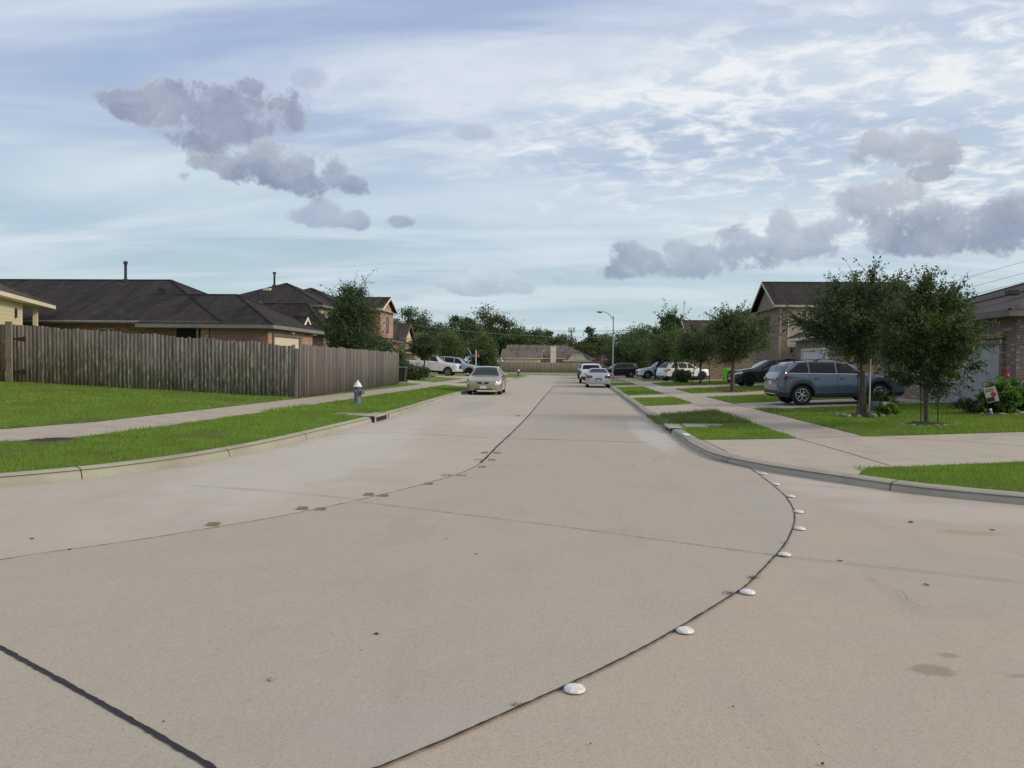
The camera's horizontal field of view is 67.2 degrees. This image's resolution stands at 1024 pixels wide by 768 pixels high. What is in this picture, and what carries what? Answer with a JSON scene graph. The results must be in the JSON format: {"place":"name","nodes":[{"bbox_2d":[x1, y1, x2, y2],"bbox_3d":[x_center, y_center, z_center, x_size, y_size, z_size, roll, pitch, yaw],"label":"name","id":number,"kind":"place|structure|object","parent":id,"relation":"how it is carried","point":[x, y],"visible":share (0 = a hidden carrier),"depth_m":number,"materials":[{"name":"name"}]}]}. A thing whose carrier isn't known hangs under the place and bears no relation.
{"place":"outdoors","nodes":[
{"label":"outdoors","id":0,"kind":"place"},
{"bbox_2d":[0,261,323,354],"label":"brick house","id":1,"kind":"structure","parent":0,"point":[168,307],"depth_m":38.52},
{"bbox_2d":[98,328,114,330],"bbox_3d":[-19.801,-2.153,37.580,0.800,1.120,0.072,1,2,5],"label":"window","id":2,"kind":"structure","parent":1,"relation":"in","point":[99,329],"depth_m":37.56,"materials":[{"name":"clear glass"}]},
{"bbox_2d":[275,336,298,354],"bbox_3d":[-11.411,-1.291,38.929,0.020,2.130,3.450,1,2,5],"label":"garage door","id":3,"kind":"structure","parent":1,"relation":"in","point":[282,341],"depth_m":39.04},
{"bbox_2d":[0,376,561,559],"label":"road","id":4,"kind":"structure","parent":0,"point":[98,511],"depth_m":10.49,"materials":[{"name":"concrete"}]},
{"bbox_2d":[206,522,220,525],"bbox_3d":[-2.983,1.395,7.696,0.115,0.018,0.105,1,2,1],"label":"road marker","id":5,"kind":"object","parent":4,"relation":"on","point":[213,524],"visible":1,"depth_m":7.67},
{"bbox_2d":[0,463,479,559],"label":"road joint","id":6,"kind":"object","parent":4,"relation":"on","point":[237,523],"visible":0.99,"depth_m":7.67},
{"bbox_2d":[0,374,528,486],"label":"kerb","id":7,"kind":"structure","parent":4,"relation":"on","point":[35,477],"depth_m":11.98,"materials":[{"name":"concrete"}]},
{"bbox_2d":[334,412,388,422],"bbox_3d":[-4.361,0.939,21.765,1.400,0.198,1.600,1,2,5],"label":"storm drain","id":8,"kind":"object","parent":7,"relation":"in","point":[377,416],"visible":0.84,"depth_m":21.59,"materials":[{"name":"concrete"}]},
{"bbox_2d":[465,366,505,394],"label":"parked car","id":9,"kind":"object","parent":4,"relation":"on","point":[493,378],"visible":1,"depth_m":40.45,"materials":[{"name":"beige paint"}]},
{"bbox_2d":[480,386,553,462],"bbox_3d":[1.415,0.701,35.958,0.138,0.001,46.692,1,2,5],"label":"road joint","id":10,"kind":"object","parent":4,"relation":"on","point":[511,432],"visible":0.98,"depth_m":17.79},
{"bbox_2d":[0,376,793,767],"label":"road","id":11,"kind":"structure","parent":0,"point":[194,642],"depth_m":5.26,"materials":[{"name":"concrete"}]},
{"bbox_2d":[0,645,216,767],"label":"road joint","id":12,"kind":"object","parent":11,"relation":"on","point":[204,762],"visible":1,"depth_m":3.58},
{"bbox_2d":[372,468,795,767],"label":"road joint","id":13,"kind":"object","parent":11,"relation":"on","point":[482,722],"visible":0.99,"depth_m":4.15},
{"bbox_2d":[577,363,600,382],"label":"parked suv","id":14,"kind":"object","parent":11,"relation":"on","point":[584,368],"visible":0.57,"depth_m":66.04,"materials":[{"name":"white paint"}]},
{"bbox_2d":[583,368,611,387],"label":"parked car","id":15,"kind":"object","parent":11,"relation":"on","point":[598,376],"visible":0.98,"depth_m":54.39,"materials":[{"name":"grey paint"}]},
{"bbox_2d":[0,373,864,441],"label":"sidewalk","id":16,"kind":"structure","parent":0,"point":[791,426],"depth_m":19.17,"materials":[{"name":"concrete"}]},
{"bbox_2d":[0,366,1019,496],"bbox_3d":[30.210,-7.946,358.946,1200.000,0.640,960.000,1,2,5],"label":"lawn ground","id":17,"kind":"structure","parent":0,"point":[431,379],"depth_m":26.38,"materials":[{"name":"plant"}]},
{"bbox_2d":[0,283,55,325],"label":"cream house","id":18,"kind":"structure","parent":17,"relation":"on","point":[13,302],"depth_m":33.23,"materials":[{"name":"beige"}]},
{"bbox_2d":[18,437,81,443],"bbox_3d":[-8.056,0.985,13.460,1.000,0.038,1.000,1,2,5],"label":"manhole cover","id":19,"kind":"object","parent":17,"relation":"on","point":[62,439],"visible":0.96,"depth_m":13.39,"materials":[{"name":"metal"}]},
{"bbox_2d":[101,425,172,436],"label":"weeds","id":20,"kind":"object","parent":17,"relation":"on","point":[130,430],"visible":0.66,"depth_m":15.08,"materials":[{"name":"green plant"}]},
{"bbox_2d":[0,321,294,396],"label":"wooden fence","id":21,"kind":"object","parent":17,"relation":"on","point":[85,357],"visible":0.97,"depth_m":28.20,"materials":[{"name":"brown wood"}]},
{"bbox_2d":[5,388,383,428],"bbox_3d":[-7.918,0.442,30.988,3.104,0.064,38.628,1,2,11],"label":"soil edge","id":22,"kind":"object","parent":17,"relation":"on","point":[176,412],"visible":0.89,"depth_m":19.84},
{"bbox_2d":[262,402,317,411],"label":"weeds","id":23,"kind":"object","parent":17,"relation":"on","point":[284,408],"visible":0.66,"depth_m":23.42,"materials":[{"name":"green plant"}]},
{"bbox_2d":[239,272,406,351],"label":"two storey house","id":24,"kind":"structure","parent":17,"relation":"on","point":[288,299],"depth_m":61.97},
{"bbox_2d":[386,317,388,333],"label":"window","id":25,"kind":"structure","parent":24,"relation":"in","point":[387,318],"depth_m":70.50,"materials":[{"name":"clear glass"}]},
{"bbox_2d":[295,344,398,397],"bbox_3d":[-7.447,-0.585,37.725,0.124,2.333,18.837,1,2,3],"label":"wooden fence","id":26,"kind":"object","parent":17,"relation":"on","point":[322,370],"visible":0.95,"depth_m":33.87,"materials":[{"name":"brown wood"}]},
{"bbox_2d":[305,270,396,351],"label":"elm tree","id":27,"kind":"object","parent":17,"relation":"on","point":[352,324],"visible":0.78,"depth_m":51.37,"materials":[{"name":"green plant"}]},
{"bbox_2d":[353,380,364,404],"bbox_3d":[-5.241,0.290,26.337,0.411,0.855,0.407,0,2,-12],"label":"fire hydrant","id":28,"kind":"object","parent":17,"relation":"on","point":[357,390],"visible":0.9,"depth_m":26.24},
{"bbox_2d":[376,335,412,366],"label":"garden tree","id":29,"kind":"object","parent":17,"relation":"on","point":[402,357],"visible":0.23,"depth_m":59.11,"materials":[{"name":"green plant"}]},
{"bbox_2d":[393,323,417,358],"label":"gabled house","id":30,"kind":"structure","parent":17,"relation":"on","point":[402,331],"depth_m":86.16,"materials":[{"name":"brown"}]},
{"bbox_2d":[393,316,434,339],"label":"oak tree","id":31,"kind":"object","parent":17,"relation":"on","point":[413,327],"visible":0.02,"depth_m":123.24,"materials":[{"name":"green plant"}]},
{"bbox_2d":[400,362,434,379],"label":"shrub","id":32,"kind":"object","parent":17,"relation":"on","point":[416,373],"visible":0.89,"depth_m":57.89,"materials":[{"name":"green plant"}]},
{"bbox_2d":[394,304,446,339],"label":"oak tree","id":33,"kind":"object","parent":17,"relation":"on","point":[408,313],"visible":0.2,"depth_m":126.17,"materials":[{"name":"green plant"}]},
{"bbox_2d":[403,331,447,365],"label":"elm tree","id":34,"kind":"object","parent":17,"relation":"on","point":[424,347],"visible":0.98,"depth_m":70.29,"materials":[{"name":"green plant"}]},
{"bbox_2d":[423,328,475,363],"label":"elm tree","id":35,"kind":"object","parent":17,"relation":"on","point":[454,346],"visible":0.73,"depth_m":90.55,"materials":[{"name":"green plant"}]},
{"bbox_2d":[438,313,495,360],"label":"oak tree","id":36,"kind":"object","parent":17,"relation":"on","point":[465,329],"visible":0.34,"depth_m":133.00,"materials":[{"name":"green plant"}]},
{"bbox_2d":[468,349,478,364],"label":"street sign","id":37,"kind":"object","parent":17,"relation":"on","point":[472,355],"visible":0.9,"depth_m":90.58,"materials":[{"name":"grey"}]},
{"bbox_2d":[464,330,504,367],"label":"elm tree","id":38,"kind":"object","parent":17,"relation":"on","point":[485,347],"visible":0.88,"depth_m":93.72,"materials":[{"name":"green plant"}]},
{"bbox_2d":[459,303,523,357],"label":"oak tree","id":39,"kind":"object","parent":17,"relation":"on","point":[488,321],"visible":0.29,"depth_m":171.38,"materials":[{"name":"green plant"}]},
{"bbox_2d":[485,317,527,361],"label":"oak tree","id":40,"kind":"object","parent":17,"relation":"on","point":[498,327],"visible":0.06,"depth_m":174.78,"materials":[{"name":"green plant"}]},
{"bbox_2d":[0,400,1023,444],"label":"grass","id":41,"kind":"structure","parent":17,"relation":"on","point":[35,410],"depth_m":18.04,"materials":[{"name":"plant"}]},
{"bbox_2d":[0,435,1023,491],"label":"grass","id":42,"kind":"structure","parent":17,"relation":"on","point":[996,476],"depth_m":11.59,"materials":[{"name":"plant"}]},
{"bbox_2d":[0,381,1023,417],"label":"grass","id":43,"kind":"structure","parent":17,"relation":"on","point":[10,391],"depth_m":25.13,"materials":[{"name":"plant"}]},
{"bbox_2d":[497,327,546,359],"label":"oak tree","id":44,"kind":"object","parent":17,"relation":"on","point":[516,339],"visible":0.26,"depth_m":166.86,"materials":[{"name":"green plant"}]},
{"bbox_2d":[524,326,555,344],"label":"oak tree","id":45,"kind":"object","parent":17,"relation":"on","point":[543,333],"visible":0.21,"depth_m":169.21,"materials":[{"name":"green plant"}]},
{"bbox_2d":[499,362,594,372],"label":"wooden fence","id":46,"kind":"object","parent":17,"relation":"on","point":[538,367],"visible":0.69,"depth_m":132.82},
{"bbox_2d":[501,344,594,365],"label":"end house","id":47,"kind":"structure","parent":17,"relation":"on","point":[542,353],"depth_m":149.60,"materials":[{"name":"grey"}]},
{"bbox_2d":[543,333,599,356],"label":"oak tree","id":48,"kind":"object","parent":17,"relation":"on","point":[562,340],"visible":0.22,"depth_m":169.23,"materials":[{"name":"green plant"}]},
{"bbox_2d":[369,378,775,398],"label":"grass","id":49,"kind":"structure","parent":17,"relation":"on","point":[443,389],"depth_m":44.45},
{"bbox_2d":[573,326,606,354],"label":"oak tree","id":50,"kind":"object","parent":17,"relation":"on","point":[591,335],"visible":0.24,"depth_m":174.02,"materials":[{"name":"green plant"}]},
{"bbox_2d":[590,346,607,357],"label":"oak tree","id":51,"kind":"object","parent":17,"relation":"on","point":[600,352],"visible":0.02,"depth_m":167.03,"materials":[{"name":"green plant"}]},
{"bbox_2d":[592,354,607,363],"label":"red roofed house","id":52,"kind":"structure","parent":17,"relation":"on","point":[595,360],"depth_m":157.49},
{"bbox_2d":[596,334,607,346],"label":"oak tree","id":53,"kind":"object","parent":17,"relation":"on","point":[601,336],"visible":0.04,"depth_m":177.72,"materials":[{"name":"green plant"}]},
{"bbox_2d":[597,311,613,379],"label":"street lamp","id":54,"kind":"object","parent":17,"relation":"on","point":[612,376],"visible":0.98,"depth_m":79.30,"materials":[{"name":"grey metal"}]},
{"bbox_2d":[593,324,650,363],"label":"oak tree","id":55,"kind":"object","parent":17,"relation":"on","point":[610,338],"visible":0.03,"depth_m":148.12,"materials":[{"name":"green plant"}]},
{"bbox_2d":[597,330,653,376],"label":"elm tree","id":56,"kind":"object","parent":17,"relation":"on","point":[629,351],"visible":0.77,"depth_m":95.06,"materials":[{"name":"green plant"}]},
{"bbox_2d":[609,321,655,364],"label":"elm tree","id":57,"kind":"object","parent":17,"relation":"on","point":[640,333],"visible":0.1,"depth_m":105.93,"materials":[{"name":"green plant"}]},
{"bbox_2d":[637,297,691,378],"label":"elm tree","id":58,"kind":"object","parent":17,"relation":"on","point":[668,319],"visible":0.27,"depth_m":74.39,"materials":[{"name":"green plant"}]},
{"bbox_2d":[644,323,695,381],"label":"elm tree","id":59,"kind":"object","parent":17,"relation":"on","point":[659,341],"visible":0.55,"depth_m":64.60,"materials":[{"name":"green plant"}]},
{"bbox_2d":[646,413,697,424],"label":"weeds","id":60,"kind":"object","parent":17,"relation":"on","point":[658,420],"visible":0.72,"depth_m":21.37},
{"bbox_2d":[670,368,692,382],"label":"shrub","id":61,"kind":"object","parent":17,"relation":"on","point":[681,375],"visible":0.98,"depth_m":61.09,"materials":[{"name":"green plant"}]},
{"bbox_2d":[662,323,719,383],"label":"elm tree","id":62,"kind":"object","parent":17,"relation":"on","point":[689,345],"visible":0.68,"depth_m":55.00,"materials":[{"name":"green plant"}]},
{"bbox_2d":[660,407,755,423],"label":"weeds","id":63,"kind":"object","parent":17,"relation":"on","point":[714,418],"visible":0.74,"depth_m":21.73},
{"bbox_2d":[662,308,755,379],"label":"hipped house","id":64,"kind":"structure","parent":17,"relation":"on","point":[716,373],"depth_m":68.94,"materials":[{"name":"brown"}]},
{"bbox_2d":[689,299,782,390],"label":"elm tree","id":65,"kind":"object","parent":17,"relation":"on","point":[736,335],"visible":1,"depth_m":40.19,"materials":[{"name":"green plant"}]},
{"bbox_2d":[754,406,795,413],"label":"weeds","id":66,"kind":"object","parent":17,"relation":"on","point":[770,409],"visible":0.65,"depth_m":25.10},
{"bbox_2d":[750,282,911,382],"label":"two storey house","id":67,"kind":"structure","parent":17,"relation":"on","point":[770,297],"depth_m":52.87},
{"bbox_2d":[803,350,826,359],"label":"garage door","id":68,"kind":"structure","parent":67,"relation":"in","point":[807,355],"depth_m":45.13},
{"bbox_2d":[773,253,929,412],"bbox_3d":[10.083,-1.314,21.898,4.910,4.759,4.484,1,2,5],"label":"elm tree","id":69,"kind":"object","parent":17,"relation":"on","point":[845,316],"visible":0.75,"depth_m":21.62,"materials":[{"name":"green plant"}]},
{"bbox_2d":[857,357,858,411],"bbox_3d":[9.930,0.088,22.116,0.028,1.850,0.024,1,2,5],"label":"tree stake","id":70,"kind":"object","parent":17,"relation":"on","point":[857,386],"visible":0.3,"depth_m":22.11,"materials":[{"name":"wood"}]},
{"bbox_2d":[847,413,879,416],"bbox_3d":[10.102,0.876,22.185,1.241,0.080,1.190,1,2,5],"label":"mulch bed","id":71,"kind":"object","parent":17,"relation":"on","point":[856,414],"visible":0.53,"depth_m":21.91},
{"bbox_2d":[869,355,870,412],"bbox_3d":[10.245,0.081,22.039,0.040,1.850,0.035,1,2,5],"label":"tree stake","id":72,"kind":"object","parent":71,"relation":"on","point":[869,385],"visible":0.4,"depth_m":22.03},
{"bbox_2d":[862,364,869,370],"bbox_3d":[10.120,-0.462,22.011,0.200,0.200,0.030,1,2,5],"label":"trunk brace","id":73,"kind":"object","parent":72,"relation":"attached to","point":[865,367],"visible":1,"depth_m":22.00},
{"bbox_2d":[870,401,881,410],"bbox_3d":[10.462,0.639,22.086,0.300,0.280,0.260,1,2,5],"label":"plant pot","id":74,"kind":"object","parent":71,"relation":"on","point":[873,404],"visible":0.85,"depth_m":22.00,"materials":[{"name":"blue"}]},
{"bbox_2d":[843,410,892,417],"bbox_3d":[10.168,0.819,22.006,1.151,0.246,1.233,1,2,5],"label":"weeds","id":75,"kind":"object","parent":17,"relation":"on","point":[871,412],"visible":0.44,"depth_m":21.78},
{"bbox_2d":[866,386,898,404],"bbox_3d":[12.464,0.458,26.134,1.182,0.893,1.155,1,2,22],"label":"shrub","id":76,"kind":"object","parent":17,"relation":"on","point":[877,396],"visible":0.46,"depth_m":25.95,"materials":[{"name":"green plant"}]},
{"bbox_2d":[875,396,901,414],"bbox_3d":[10.602,0.699,21.800,0.743,0.711,0.660,1,2,5],"label":"shrub","id":77,"kind":"object","parent":17,"relation":"on","point":[890,408],"visible":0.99,"depth_m":21.66,"materials":[{"name":"green plant"}]},
{"bbox_2d":[853,464,960,473],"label":"weeds","id":78,"kind":"object","parent":17,"relation":"on","point":[908,467],"visible":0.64,"depth_m":11.48,"materials":[{"name":"green plant"}]},
{"bbox_2d":[904,421,946,425],"bbox_3d":[10.114,0.956,18.763,1.064,0.080,1.002,0,2,-12],"label":"mulch bed","id":79,"kind":"object","parent":17,"relation":"on","point":[922,423],"visible":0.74,"depth_m":18.58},
{"bbox_2d":[920,373,921,421],"bbox_3d":[9.908,0.368,18.662,0.078,1.451,0.024,1,2,5],"label":"tree stake","id":80,"kind":"object","parent":79,"relation":"on","point":[920,402],"visible":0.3,"depth_m":18.66,"materials":[{"name":"wood"}]},
{"bbox_2d":[937,373,939,422],"bbox_3d":[10.287,0.360,18.580,0.028,1.450,0.024,1,2,5],"label":"tree stake","id":81,"kind":"object","parent":79,"relation":"on","point":[938,405],"depth_m":18.57,"materials":[{"name":"wood"}]},
{"bbox_2d":[859,264,1002,421],"bbox_3d":[10.125,-0.906,18.714,3.080,4.093,3.230,2,2,29],"label":"elm tree","id":82,"kind":"object","parent":17,"relation":"on","point":[933,339],"visible":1,"depth_m":18.26,"materials":[{"name":"green plant"}]},
{"bbox_2d":[883,283,1023,408],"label":"garage house","id":83,"kind":"structure","parent":17,"relation":"on","point":[1004,307],"depth_m":24.02,"materials":[{"name":"grey"}]},
{"bbox_2d":[928,344,998,406],"bbox_3d":[15.102,-0.290,25.893,0.020,1.970,4.900,1,2,5],"label":"garage door","id":84,"kind":"structure","parent":83,"relation":"in","point":[993,369],"depth_m":24.75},
{"bbox_2d":[947,393,987,413],"bbox_3d":[12.968,0.599,21.777,1.210,0.785,1.074,0,2,-38],"label":"shrub","id":85,"kind":"object","parent":17,"relation":"on","point":[977,405],"visible":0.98,"depth_m":21.59,"materials":[{"name":"green plant"}]},
{"bbox_2d":[983,382,999,404],"bbox_3d":[13.123,0.395,21.101,0.408,0.906,0.025,1,2,25],"label":"garden flag","id":86,"kind":"object","parent":17,"relation":"on","point":[991,395],"visible":0.95,"depth_m":21.08,"materials":[{"name":"beige fabric"}]},
{"bbox_2d":[972,376,1023,412],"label":"shrub","id":87,"kind":"object","parent":17,"relation":"on","point":[1010,393],"visible":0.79,"depth_m":21.32,"materials":[{"name":"green plant"}]},
{"bbox_2d":[1017,383,1023,410],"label":"shrub","id":88,"kind":"object","parent":17,"relation":"on","point":[1021,408],"visible":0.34,"depth_m":21.68,"materials":[{"name":"green plant"}]},
{"bbox_2d":[0,0,1023,361],"label":"sky","id":89,"kind":"structure","parent":0,"point":[553,164],"materials":[{"name":"blue"}]},
{"bbox_2d":[1,373,1023,767],"bbox_3d":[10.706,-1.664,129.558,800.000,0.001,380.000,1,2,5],"label":"road","id":90,"kind":"structure","parent":0,"point":[815,655],"depth_m":4.21,"materials":[{"name":"concrete"}]},
{"bbox_2d":[508,374,635,375],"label":"kerb","id":91,"kind":"structure","parent":90,"relation":"on","point":[547,374],"depth_m":113.44,"materials":[{"name":"concrete"}]},
{"bbox_2d":[563,683,585,693],"bbox_3d":[0.317,1.535,3.898,0.112,0.022,0.112,1,2,5],"label":"road button","id":92,"kind":"object","parent":90,"relation":"on","point":[574,688],"visible":1,"depth_m":3.87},
{"bbox_2d":[676,626,693,633],"bbox_3d":[1.074,1.521,4.777,0.112,0.022,0.112,0,2,-35],"label":"road button","id":93,"kind":"object","parent":90,"relation":"on","point":[685,630],"visible":1,"depth_m":4.75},
{"bbox_2d":[360,501,1023,581],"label":"road joint","id":94,"kind":"object","parent":90,"relation":"on","point":[713,546],"visible":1,"depth_m":6.92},
{"bbox_2d":[739,588,755,594],"bbox_3d":[1.715,1.506,5.607,0.112,0.022,0.112,1,2,14],"label":"road button","id":95,"kind":"object","parent":90,"relation":"on","point":[747,591],"visible":1,"depth_m":5.58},
{"bbox_2d":[778,552,790,555],"bbox_3d":[2.385,1.484,6.738,0.112,0.022,0.112,0,2,-26],"label":"road button","id":96,"kind":"object","parent":90,"relation":"on","point":[784,553],"visible":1,"depth_m":6.71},
{"bbox_2d":[609,376,1023,504],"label":"kerb","id":97,"kind":"structure","parent":90,"relation":"on","point":[978,495],"depth_m":10.99,"materials":[{"name":"concrete"}]},
{"bbox_2d":[663,423,722,432],"bbox_3d":[4.573,1.114,19.273,1.400,0.198,1.400,1,2,5],"label":"storm drain","id":98,"kind":"object","parent":97,"relation":"in","point":[669,427],"visible":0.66,"depth_m":19.28,"materials":[{"name":"concrete"}]},
{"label":"utility pole","id":99,"kind":"object","parent":90,"relation":"on","visible":0},
{"bbox_2d":[397,322,553,336],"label":"power line","id":100,"kind":"object","parent":99,"relation":"attached to","point":[481,332],"visible":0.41,"depth_m":118.48,"materials":[{"name":"silver metal"}]},
{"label":"utility pole","id":101,"kind":"object","parent":90,"relation":"on","visible":0},
{"bbox_2d":[397,317,628,330],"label":"power line","id":102,"kind":"object","parent":101,"relation":"attached to","point":[487,327],"visible":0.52,"depth_m":119.61,"materials":[{"name":"grey metal"}]},
{"bbox_2d":[399,373,1023,477],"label":"driveway","id":103,"kind":"structure","parent":0,"point":[911,451],"depth_m":14.52,"materials":[{"name":"concrete"}]},
{"bbox_2d":[399,367,407,382],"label":"wheeled bin","id":104,"kind":"object","parent":103,"relation":"on","point":[402,374],"visible":0.71,"depth_m":49.97,"materials":[{"name":"black"}]},
{"bbox_2d":[405,356,462,375],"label":"pickup truck","id":105,"kind":"object","parent":103,"relation":"on","point":[441,365],"visible":0.63,"depth_m":75.48,"materials":[{"name":"white paint"}]},
{"bbox_2d":[437,356,476,373],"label":"parked suv","id":106,"kind":"object","parent":103,"relation":"on","point":[467,367],"visible":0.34,"depth_m":79.16,"materials":[{"name":"grey paint"}]},
{"bbox_2d":[606,363,639,377],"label":"parked suv","id":107,"kind":"object","parent":103,"relation":"on","point":[626,369],"visible":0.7,"depth_m":87.27,"materials":[{"name":"black paint"}]},
{"bbox_2d":[635,361,662,378],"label":"parked suv","id":108,"kind":"object","parent":103,"relation":"on","point":[646,373],"visible":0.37,"depth_m":78.00,"materials":[{"name":"white paint"}]},
{"bbox_2d":[656,362,708,380],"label":"parked suv","id":109,"kind":"object","parent":103,"relation":"on","point":[663,370],"visible":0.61,"depth_m":67.44,"materials":[{"name":"white paint"}]},
{"bbox_2d":[723,368,730,379],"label":"wheeled bin","id":110,"kind":"object","parent":103,"relation":"on","point":[726,370],"visible":0.61,"depth_m":64.65,"materials":[{"name":"green"}]},
{"bbox_2d":[727,358,797,386],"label":"parked suv","id":111,"kind":"object","parent":103,"relation":"on","point":[752,374],"visible":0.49,"depth_m":48.34,"materials":[{"name":"black paint"}]},
{"bbox_2d":[764,359,904,404],"bbox_3d":[11.852,-0.115,28.476,4.605,1.641,2.287,-2,1,3],"label":"parked suv","id":112,"kind":"object","parent":103,"relation":"on","point":[800,382],"visible":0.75,"depth_m":27.62,"materials":[{"name":"blue paint"}]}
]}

